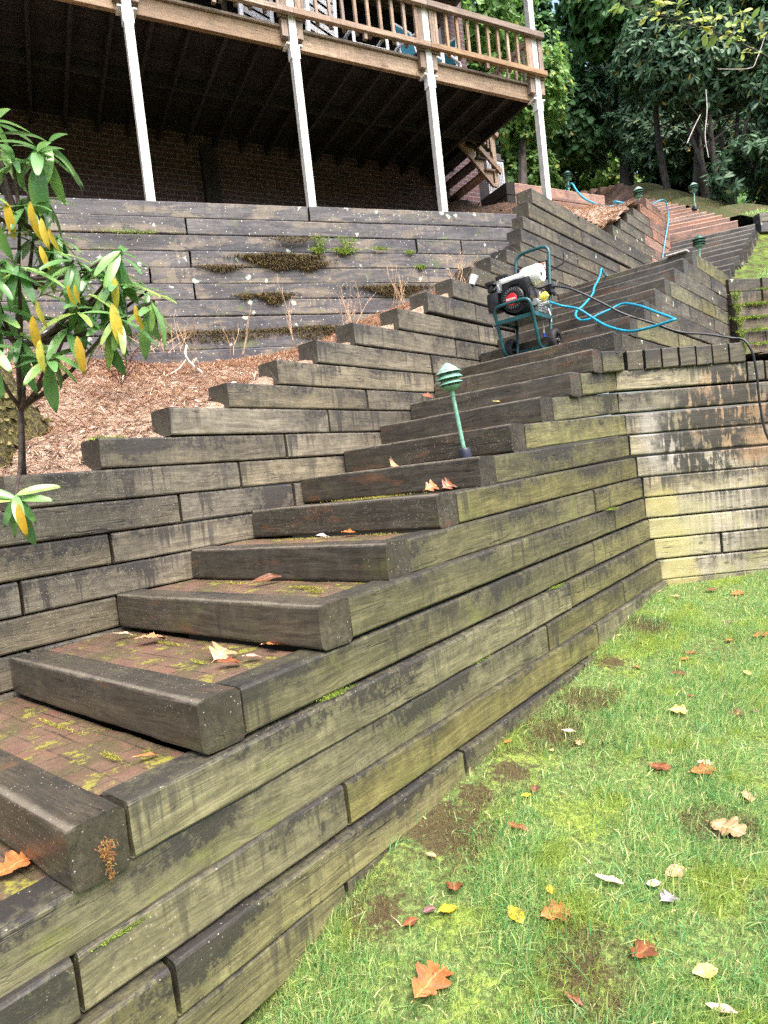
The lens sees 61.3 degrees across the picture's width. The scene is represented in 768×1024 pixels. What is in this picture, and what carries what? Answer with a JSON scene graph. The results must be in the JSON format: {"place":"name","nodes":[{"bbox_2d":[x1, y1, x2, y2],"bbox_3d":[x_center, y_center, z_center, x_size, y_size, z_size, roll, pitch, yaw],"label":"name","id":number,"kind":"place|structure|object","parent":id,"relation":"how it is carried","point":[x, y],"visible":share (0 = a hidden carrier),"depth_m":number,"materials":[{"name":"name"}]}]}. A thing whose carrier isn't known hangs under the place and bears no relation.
{"place":"outdoors","nodes":[
{"label":"outdoors","id":0,"kind":"place"},
{"bbox_2d":[0,293,490,583],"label":"pine straw slope","id":1,"kind":"structure","parent":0,"point":[73,456],"depth_m":4.00,"materials":[{"name":"soil"}]},
{"bbox_2d":[0,366,52,470],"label":"shrub","id":2,"kind":"object","parent":1,"relation":"on","point":[35,420],"visible":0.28,"depth_m":3.58,"materials":[{"name":"plant"}]},
{"bbox_2d":[0,108,176,545],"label":"rhododendron shrub","id":3,"kind":"object","parent":1,"relation":"on","point":[33,205],"visible":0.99,"depth_m":2.46,"materials":[{"name":"green plant"}]},
{"bbox_2d":[92,341,162,368],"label":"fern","id":4,"kind":"object","parent":1,"relation":"on","point":[103,347],"visible":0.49,"depth_m":4.80,"materials":[{"name":"plant"}]},
{"bbox_2d":[132,314,195,352],"bbox_3d":[-1.953,-1.607,5.730,0.682,0.394,0.474,-6,3,0],"label":"dry weed","id":5,"kind":"object","parent":1,"relation":"on","point":[172,339],"visible":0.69,"depth_m":5.71,"materials":[{"name":"plant"}]},
{"bbox_2d":[165,307,199,373],"bbox_3d":[-1.417,-1.243,4.635,0.187,0.511,0.201,-4,3,40],"label":"dry weed","id":6,"kind":"object","parent":1,"relation":"on","point":[196,361],"visible":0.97,"depth_m":4.63,"materials":[{"name":"plant"}]},
{"bbox_2d":[0,287,437,475],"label":"pine straw","id":7,"kind":"object","parent":1,"relation":"on","point":[246,360],"visible":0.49,"depth_m":4.49,"materials":[{"name":"plant"}]},
{"bbox_2d":[74,355,164,384],"bbox_3d":[-1.755,-0.911,4.246,0.483,0.165,0.502,-6,3,0],"label":"fern","id":8,"kind":"object","parent":7,"relation":"on","point":[115,376],"visible":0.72,"depth_m":4.26,"materials":[{"name":"plant"}]},
{"bbox_2d":[166,344,203,376],"bbox_3d":[-1.545,-1.155,4.879,0.238,0.394,0.812,-7,3,-21],"label":"stick","id":9,"kind":"object","parent":7,"relation":"on","point":[190,362],"visible":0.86,"depth_m":4.85,"materials":[{"name":"wood"}]},
{"bbox_2d":[213,302,252,354],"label":"dry weed","id":10,"kind":"object","parent":1,"relation":"on","point":[237,335],"visible":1,"depth_m":5.32,"materials":[{"name":"plant"}]},
{"bbox_2d":[0,195,516,365],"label":"timber retaining wall","id":11,"kind":"structure","parent":1,"relation":"on","point":[241,257],"depth_m":6.23,"materials":[{"name":"black wood"}]},
{"bbox_2d":[0,0,551,211],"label":"wooden deck","id":12,"kind":"structure","parent":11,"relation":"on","point":[188,69],"depth_m":7.69,"materials":[{"name":"brown wood"}]},
{"bbox_2d":[238,0,273,21],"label":"slatted panel","id":13,"kind":"object","parent":12,"relation":"on","point":[242,8],"visible":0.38,"depth_m":7.41,"materials":[{"name":"grey paint"}]},
{"bbox_2d":[304,0,337,37],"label":"slatted panel","id":14,"kind":"object","parent":12,"relation":"on","point":[310,26],"visible":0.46,"depth_m":7.68,"materials":[{"name":"white plastic"}]},
{"bbox_2d":[343,30,388,49],"bbox_3d":[-0.255,-5.656,8.087,0.500,0.600,0.480,-8,3,-27],"label":"patio chair","id":15,"kind":"object","parent":12,"relation":"on","point":[345,37],"visible":0.09,"depth_m":7.93,"materials":[{"name":"white plastic"}]},
{"bbox_2d":[390,23,443,62],"bbox_3d":[0.438,-5.952,8.460,0.460,1.000,0.500,-9,4,-44],"label":"patio chair","id":16,"kind":"object","parent":12,"relation":"on","point":[409,50],"visible":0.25,"depth_m":8.49,"materials":[{"name":"teal plastic"}]},
{"bbox_2d":[439,37,461,66],"bbox_3d":[0.780,-6.011,8.887,0.440,1.000,0.480,-4,4,41],"label":"patio chair","id":17,"kind":"object","parent":12,"relation":"on","point":[452,60],"visible":0.15,"depth_m":8.90,"materials":[{"name":"teal plastic"}]},
{"bbox_2d":[426,132,501,201],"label":"deck staircase","id":18,"kind":"structure","parent":12,"relation":"attached to","point":[490,176],"depth_m":9.85,"materials":[{"name":"brown wood"}]},
{"bbox_2d":[276,280,297,339],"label":"dry weed","id":19,"kind":"object","parent":1,"relation":"on","point":[290,328],"visible":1,"depth_m":5.93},
{"bbox_2d":[0,188,670,710],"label":"timber retaining wall","id":20,"kind":"structure","parent":1,"relation":"on","point":[328,406],"depth_m":4.06,"materials":[{"name":"grey wood"}]},
{"bbox_2d":[326,280,373,324],"bbox_3d":[-0.292,-1.979,6.105,0.383,0.428,0.490,-5,3,25],"label":"dry weed","id":21,"kind":"object","parent":1,"relation":"on","point":[354,313],"visible":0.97,"depth_m":6.11,"materials":[{"name":"plant"}]},
{"bbox_2d":[384,262,404,305],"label":"dry weed","id":22,"kind":"object","parent":1,"relation":"on","point":[395,292],"visible":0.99,"depth_m":6.45,"materials":[{"name":"plant"}]},
{"bbox_2d":[437,237,489,282],"bbox_3d":[0.746,-2.371,6.205,0.512,0.410,0.491,-6,3,0],"label":"dry weed","id":23,"kind":"object","parent":1,"relation":"on","point":[476,261],"visible":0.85,"depth_m":6.24,"materials":[{"name":"plant"}]},
{"bbox_2d":[469,274,477,285],"bbox_3d":[0.856,-2.233,6.238,0.084,0.090,0.082,17,2,-1],"label":"plastic cup","id":24,"kind":"object","parent":1,"relation":"on","point":[473,278],"visible":0.99,"depth_m":6.21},
{"bbox_2d":[149,180,767,318],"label":"hillside","id":25,"kind":"structure","parent":0,"point":[679,196],"depth_m":14.33,"materials":[{"name":"soil"}]},
{"bbox_2d":[0,0,480,275],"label":"brick house","id":26,"kind":"structure","parent":25,"relation":"on","point":[105,162],"depth_m":8.97,"materials":[{"name":"brown brick"}]},
{"bbox_2d":[180,0,268,18],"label":"door","id":27,"kind":"structure","parent":26,"relation":"in","point":[207,3],"depth_m":8.93,"materials":[{"name":"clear glass"}]},
{"bbox_2d":[273,0,364,43],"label":"door","id":28,"kind":"structure","parent":26,"relation":"in","point":[348,11],"depth_m":9.79,"materials":[{"name":"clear glass"}]},
{"bbox_2d":[360,3,454,170],"bbox_3d":[0.401,-6.708,10.306,1.440,2.330,0.036,-8,3,-27],"label":"door","id":29,"kind":"structure","parent":26,"relation":"in","point":[373,13],"depth_m":10.09,"materials":[{"name":"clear glass"}]},
{"bbox_2d":[155,172,757,321],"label":"distant woods","id":30,"kind":"object","parent":25,"relation":"on","point":[740,199],"depth_m":32.93,"materials":[{"name":"green plant"}]},
{"bbox_2d":[460,0,575,188],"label":"forked tree","id":31,"kind":"object","parent":25,"relation":"on","point":[518,131],"visible":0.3,"depth_m":16.28,"materials":[{"name":"green plant"}]},
{"bbox_2d":[481,182,604,226],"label":"timber retaining wall","id":32,"kind":"structure","parent":25,"relation":"on","point":[506,191],"depth_m":10.93,"materials":[{"name":"brown wood"}]},
{"bbox_2d":[478,152,504,199],"bbox_3d":[1.836,-5.746,11.203,0.380,0.760,0.375,-8,3,-27],"label":"air conditioner","id":33,"kind":"object","parent":32,"relation":"on","point":[486,188],"visible":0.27,"depth_m":11.08,"materials":[{"name":"metal"}]},
{"bbox_2d":[474,0,616,176],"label":"hemlock tree","id":34,"kind":"object","parent":25,"relation":"on","point":[584,146],"visible":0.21,"depth_m":18.88,"materials":[{"name":"green plant"}]},
{"bbox_2d":[496,10,617,191],"bbox_3d":[5.678,-11.782,20.180,5.702,7.379,2.292,-6,3,0],"label":"rhododendron bush","id":35,"kind":"object","parent":25,"relation":"on","point":[599,160],"visible":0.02,"depth_m":19.89,"materials":[{"name":"green plant"}]},
{"bbox_2d":[562,170,572,190],"bbox_3d":[3.617,-6.472,12.733,0.200,0.465,0.200,-7,3,-6],"label":"path lamp","id":36,"kind":"object","parent":25,"relation":"on","point":[567,175],"visible":0.98,"depth_m":12.70,"materials":[{"name":"green metal"}]},
{"bbox_2d":[555,61,644,191],"bbox_3d":[8.295,-14.007,23.603,10.459,6.691,3.772,-6,3,10],"label":"broadleaf tree","id":37,"kind":"object","parent":25,"relation":"on","point":[598,180],"visible":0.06,"depth_m":22.77,"materials":[{"name":"green plant"}]},
{"bbox_2d":[619,99,633,185],"bbox_3d":[6.730,-13.152,18.960,1.915,8.017,0.428,-5,3,19],"label":"tree trunk","id":38,"kind":"object","parent":25,"relation":"on","point":[625,178],"visible":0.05,"depth_m":18.94,"materials":[{"name":"brown plant"}]},
{"bbox_2d":[550,0,756,155],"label":"hemlock tree","id":39,"kind":"object","parent":25,"relation":"on","point":[593,29],"visible":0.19,"depth_m":17.61,"materials":[{"name":"green plant"}]},
{"bbox_2d":[637,0,678,188],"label":"tree trunk","id":40,"kind":"object","parent":25,"relation":"on","point":[661,158],"visible":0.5,"depth_m":15.98,"materials":[{"name":"brown plant"}]},
{"bbox_2d":[559,68,757,169],"bbox_3d":[8.369,-11.524,18.464,6.899,3.884,1.930,-6,3,5],"label":"rhododendron bush","id":41,"kind":"object","parent":25,"relation":"on","point":[622,121],"visible":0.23,"depth_m":18.34,"materials":[{"name":"green plant"}]},
{"bbox_2d":[580,183,737,242],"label":"timber staircase","id":42,"kind":"structure","parent":25,"relation":"on","point":[685,223],"depth_m":12.49,"materials":[{"name":"brown wood"}]},
{"bbox_2d":[632,186,643,200],"bbox_3d":[4.844,-5.753,12.272,0.216,0.809,0.216,-7,3,-11],"label":"path lamp","id":43,"kind":"object","parent":42,"relation":"on","point":[638,192],"visible":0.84,"depth_m":12.22,"materials":[{"name":"green metal"}]},
{"bbox_2d":[688,182,698,209],"bbox_3d":[6.200,-6.316,12.954,0.192,0.535,0.193,-6,3,-6],"label":"path lamp","id":44,"kind":"object","parent":42,"relation":"on","point":[693,187],"visible":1,"depth_m":12.93,"materials":[{"name":"green metal"}]},
{"bbox_2d":[578,0,767,61],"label":"sapling","id":45,"kind":"object","parent":25,"relation":"on","point":[615,8],"visible":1,"depth_m":12.20,"materials":[{"name":"green plant"}]},
{"bbox_2d":[661,114,699,195],"bbox_3d":[7.129,-10.349,15.399,1.486,6.010,0.617,-6,3,0],"label":"tree trunk","id":46,"kind":"object","parent":25,"relation":"on","point":[695,178],"visible":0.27,"depth_m":15.61,"materials":[{"name":"brown plant"}]},
{"bbox_2d":[607,0,767,203],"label":"rhododendron bush","id":47,"kind":"object","parent":25,"relation":"on","point":[650,65],"visible":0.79,"depth_m":14.36,"materials":[{"name":"green plant"}]},
{"bbox_2d":[626,110,764,200],"bbox_3d":[9.450,-9.618,17.663,5.426,2.880,2.414,-6,3,11],"label":"rhododendron bush","id":48,"kind":"object","parent":25,"relation":"on","point":[678,156],"visible":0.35,"depth_m":17.40,"materials":[{"name":"green plant"}]},
{"bbox_2d":[699,136,709,198],"bbox_3d":[8.347,-11.431,16.905,1.369,7.086,0.538,-7,3,-13],"label":"tree trunk","id":49,"kind":"object","parent":25,"relation":"on","point":[704,192],"visible":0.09,"depth_m":17.07,"materials":[{"name":"brown plant"}]},
{"bbox_2d":[700,63,767,219],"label":"rhododendron bush","id":50,"kind":"object","parent":25,"relation":"on","point":[755,185],"visible":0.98,"depth_m":13.21,"materials":[{"name":"green plant"}]},
{"bbox_2d":[687,37,764,157],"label":"bare twigs","id":51,"kind":"object","parent":50,"relation":"hanging from","point":[706,98],"visible":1,"depth_m":12.26,"materials":[{"name":"wood"}]},
{"bbox_2d":[733,207,767,219],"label":"verge grass","id":52,"kind":"structure","parent":25,"relation":"on","point":[764,210],"depth_m":11.67,"materials":[{"name":"plant"}]},
{"bbox_2d":[435,198,516,213],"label":"mulch ground","id":53,"kind":"structure","parent":0,"point":[465,205],"depth_m":9.96,"materials":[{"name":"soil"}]},
{"bbox_2d":[243,568,767,1023],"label":"lawn","id":54,"kind":"structure","parent":0,"point":[431,837],"depth_m":2.27,"materials":[{"name":"plant"}]},
{"bbox_2d":[0,351,665,1023],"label":"timber retaining wall","id":55,"kind":"structure","parent":54,"relation":"on","point":[500,611],"depth_m":2.42,"materials":[{"name":"brown wood"}]},
{"bbox_2d":[0,251,696,900],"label":"timber staircase","id":56,"kind":"structure","parent":55,"relation":"on","point":[62,821],"depth_m":2.89,"materials":[{"name":"brown wood"}]},
{"bbox_2d":[0,850,29,875],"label":"fallen leaf","id":57,"kind":"object","parent":56,"relation":"on","point":[14,860],"visible":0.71,"depth_m":1.82,"materials":[{"name":"plant"}]},
{"bbox_2d":[133,751,158,756],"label":"fallen leaf","id":58,"kind":"object","parent":56,"relation":"on","point":[149,753],"visible":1,"depth_m":2.07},
{"bbox_2d":[133,632,166,639],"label":"fallen leaf","id":59,"kind":"object","parent":56,"relation":"on","point":[151,635],"visible":1,"depth_m":2.96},
{"bbox_2d":[209,641,236,661],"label":"fallen leaf","id":60,"kind":"object","parent":56,"relation":"on","point":[218,652],"visible":0.95,"depth_m":2.53,"materials":[{"name":"plant"}]},
{"bbox_2d":[213,656,240,663],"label":"fallen leaf","id":61,"kind":"object","parent":56,"relation":"on","point":[228,659],"visible":1,"depth_m":2.40,"materials":[{"name":"plant"}]},
{"bbox_2d":[250,573,280,582],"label":"fallen leaf","id":62,"kind":"object","parent":56,"relation":"on","point":[267,576],"visible":1,"depth_m":3.15,"materials":[{"name":"plant"}]},
{"bbox_2d":[425,479,438,490],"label":"fallen leaf","id":63,"kind":"object","parent":56,"relation":"on","point":[431,486],"visible":1,"depth_m":3.61,"materials":[{"name":"plant"}]},
{"bbox_2d":[442,477,456,488],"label":"fallen leaf","id":64,"kind":"object","parent":56,"relation":"on","point":[447,484],"visible":1,"depth_m":3.59,"materials":[{"name":"plant"}]},
{"bbox_2d":[435,363,471,457],"bbox_3d":[0.403,-0.565,3.623,0.154,0.543,0.154,-13,4,-17],"label":"path lamp","id":65,"kind":"object","parent":56,"relation":"on","point":[448,375],"visible":0.95,"depth_m":3.60,"materials":[{"name":"green metal"}]},
{"bbox_2d":[485,245,563,356],"bbox_3d":[1.254,-1.869,5.703,0.600,0.989,0.496,-4,4,40],"label":"pressure washer","id":66,"kind":"object","parent":56,"relation":"on","point":[515,294],"visible":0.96,"depth_m":5.61,"materials":[{"name":"teal paint"}]},
{"bbox_2d":[537,285,767,439],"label":"pressure hose","id":67,"kind":"object","parent":66,"relation":"hanging from","point":[694,333],"visible":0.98,"depth_m":5.23,"materials":[{"name":"rubber"}]},
{"bbox_2d":[549,199,676,332],"bbox_3d":[3.051,-3.321,8.107,0.975,3.355,7.411,-5,3,26],"label":"garden hose","id":68,"kind":"object","parent":56,"relation":"on","point":[672,318],"visible":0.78,"depth_m":5.54,"materials":[{"name":"rubber"}]},
{"bbox_2d":[666,249,688,257],"bbox_3d":[3.247,-2.857,7.169,0.220,0.012,0.110,-4,4,40],"label":"board","id":69,"kind":"object","parent":56,"relation":"on","point":[677,253],"visible":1,"depth_m":7.14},
{"bbox_2d":[692,235,705,256],"bbox_3d":[4.111,-3.302,8.437,0.166,0.603,0.166,-6,3,-29],"label":"path lamp","id":70,"kind":"object","parent":56,"relation":"on","point":[698,241],"visible":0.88,"depth_m":8.40,"materials":[{"name":"green metal"}]},
{"bbox_2d":[401,916,417,926],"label":"fallen leaf","id":71,"kind":"object","parent":54,"relation":"on","point":[409,920],"visible":1,"depth_m":2.18,"materials":[{"name":"plant"}]},
{"bbox_2d":[423,905,434,912],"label":"fallen leaf","id":72,"kind":"object","parent":54,"relation":"on","point":[431,908],"visible":1,"depth_m":2.21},
{"bbox_2d":[411,960,453,1002],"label":"fallen leaf","id":73,"kind":"object","parent":54,"relation":"on","point":[428,981],"visible":1,"depth_m":1.95,"materials":[{"name":"plant"}]},
{"bbox_2d":[437,904,456,911],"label":"fallen leaf","id":74,"kind":"object","parent":54,"relation":"on","point":[446,908],"visible":0.99,"depth_m":2.19,"materials":[{"name":"plant"}]},
{"bbox_2d":[445,881,462,890],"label":"fallen leaf","id":75,"kind":"object","parent":54,"relation":"on","point":[455,887],"visible":1,"depth_m":2.28,"materials":[{"name":"plant"}]},
{"bbox_2d":[508,905,523,922],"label":"fallen leaf","id":76,"kind":"object","parent":54,"relation":"on","point":[511,916],"visible":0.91,"depth_m":2.10,"materials":[{"name":"plant"}]},
{"bbox_2d":[507,822,526,830],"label":"fallen leaf","id":77,"kind":"object","parent":54,"relation":"on","point":[516,826],"visible":0.95,"depth_m":2.50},
{"bbox_2d":[529,785,540,792],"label":"fallen leaf","id":78,"kind":"object","parent":54,"relation":"on","point":[536,788],"visible":0.98,"depth_m":2.72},
{"bbox_2d":[538,899,570,919],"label":"fallen leaf","id":79,"kind":"object","parent":54,"relation":"on","point":[544,913],"visible":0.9,"depth_m":2.08,"materials":[{"name":"plant"}]},
{"bbox_2d":[563,990,582,1005],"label":"fallen leaf","id":80,"kind":"object","parent":54,"relation":"on","point":[577,998],"visible":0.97,"depth_m":1.82,"materials":[{"name":"plant"}]},
{"bbox_2d":[594,873,623,883],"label":"fallen leaf","id":81,"kind":"object","parent":54,"relation":"on","point":[610,878],"visible":1,"depth_m":2.18,"materials":[{"name":"plant"}]},
{"bbox_2d":[630,938,660,957],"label":"fallen leaf","id":82,"kind":"object","parent":54,"relation":"on","point":[648,948],"visible":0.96,"depth_m":1.91,"materials":[{"name":"plant"}]},
{"bbox_2d":[646,879,659,886],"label":"fallen leaf","id":83,"kind":"object","parent":54,"relation":"on","point":[657,882],"visible":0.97,"depth_m":2.14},
{"bbox_2d":[650,762,670,769],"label":"fallen leaf","id":84,"kind":"object","parent":54,"relation":"on","point":[662,765],"visible":0.98,"depth_m":2.81,"materials":[{"name":"plant"}]},
{"bbox_2d":[660,889,679,901],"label":"fallen leaf","id":85,"kind":"object","parent":54,"relation":"on","point":[668,897],"visible":0.99,"depth_m":2.08,"materials":[{"name":"plant"}]},
{"bbox_2d":[664,864,686,876],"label":"fallen leaf","id":86,"kind":"object","parent":54,"relation":"on","point":[675,873],"visible":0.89,"depth_m":2.18,"materials":[{"name":"plant"}]},
{"bbox_2d":[666,704,686,713],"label":"fallen leaf","id":87,"kind":"object","parent":54,"relation":"on","point":[676,708],"visible":0.99,"depth_m":3.25,"materials":[{"name":"plant"}]},
{"bbox_2d":[667,670,685,674],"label":"fallen leaf","id":88,"kind":"object","parent":54,"relation":"on","point":[679,672],"visible":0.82,"depth_m":3.67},
{"bbox_2d":[610,342,767,584],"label":"timber retaining wall","id":89,"kind":"structure","parent":54,"relation":"on","point":[722,540],"depth_m":5.23,"materials":[{"name":"brown wood"}]},
{"bbox_2d":[621,254,730,354],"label":"timber retaining wall","id":90,"kind":"structure","parent":89,"relation":"on","point":[696,301],"depth_m":6.86,"materials":[{"name":"grey wood"}]},
{"bbox_2d":[688,762,715,773],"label":"fallen leaf","id":91,"kind":"object","parent":54,"relation":"on","point":[702,765],"visible":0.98,"depth_m":2.74,"materials":[{"name":"plant"}]},
{"bbox_2d":[693,963,717,977],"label":"fallen leaf","id":92,"kind":"object","parent":54,"relation":"on","point":[700,968],"visible":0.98,"depth_m":1.83,"materials":[{"name":"plant"}]},
{"bbox_2d":[704,1002,737,1012],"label":"fallen leaf","id":93,"kind":"object","parent":54,"relation":"on","point":[727,1009],"visible":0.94,"depth_m":1.73,"materials":[{"name":"plant"}]},
{"bbox_2d":[706,816,746,836],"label":"fallen leaf","id":94,"kind":"object","parent":54,"relation":"on","point":[734,828],"visible":0.99,"depth_m":2.36,"materials":[{"name":"plant"}]},
{"bbox_2d":[728,708,744,716],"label":"fallen leaf","id":95,"kind":"object","parent":54,"relation":"on","point":[739,713],"visible":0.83,"depth_m":3.16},
{"bbox_2d":[731,590,743,594],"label":"fallen leaf","id":96,"kind":"object","parent":54,"relation":"on","point":[737,592],"visible":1,"depth_m":4.81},
{"bbox_2d":[742,791,754,801],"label":"fallen leaf","id":97,"kind":"object","parent":54,"relation":"on","point":[746,795],"visible":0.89,"depth_m":2.54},
{"bbox_2d":[564,202,666,227],"bbox_3d":[3.091,-4.495,10.374,1.790,1.166,4.404,-4,4,41],"label":"pine straw patch","id":98,"kind":"object","parent":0,"point":[617,217],"visible":0.33,"depth_m":9.81,"materials":[{"name":"plant"}]},
{"bbox_2d":[514,200,663,229],"bbox_3d":[3.082,-4.519,10.382,1.778,1.234,4.431,-4,4,41],"label":"pine straw","id":99,"kind":"object","parent":98,"relation":"on","point":[591,207],"visible":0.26,"depth_m":9.88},
{"bbox_2d":[565,182,624,206],"bbox_3d":[3.296,-5.239,10.927,0.340,0.727,1.578,-8,3,-30],"label":"garden hose","id":100,"kind":"object","parent":99,"relation":"on","point":[583,197],"visible":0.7,"depth_m":10.60,"materials":[{"name":"rubber"}]},
{"bbox_2d":[718,233,767,278],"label":"grass bank","id":101,"kind":"structure","parent":0,"point":[756,263],"depth_m":9.71,"materials":[{"name":"plant"}]},
{"bbox_2d":[658,224,755,278],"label":"timber staircase","id":102,"kind":"structure","parent":101,"relation":"on","point":[724,250],"depth_m":10.36,"materials":[{"name":"brown wood"}]},
{"bbox_2d":[728,231,757,278],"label":"timber retaining wall","id":103,"kind":"structure","parent":101,"relation":"on","point":[750,250],"depth_m":9.97,"materials":[{"name":"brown wood"}]},
{"bbox_2d":[753,213,767,232],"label":"timber retaining wall","id":104,"kind":"structure","parent":101,"relation":"on","point":[760,221],"depth_m":11.11,"materials":[{"name":"black wood"}]},
{"bbox_2d":[745,351,767,361],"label":"terrace ground","id":105,"kind":"structure","parent":0,"point":[759,356],"depth_m":5.50,"materials":[{"name":"soil"}]},
{"bbox_2d":[726,277,767,353],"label":"timber retaining wall","id":106,"kind":"structure","parent":105,"relation":"on","point":[747,300],"depth_m":8.11,"materials":[{"name":"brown wood"}]},
{"bbox_2d":[752,266,767,277],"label":"bank grass","id":107,"kind":"structure","parent":0,"point":[763,274],"depth_m":8.89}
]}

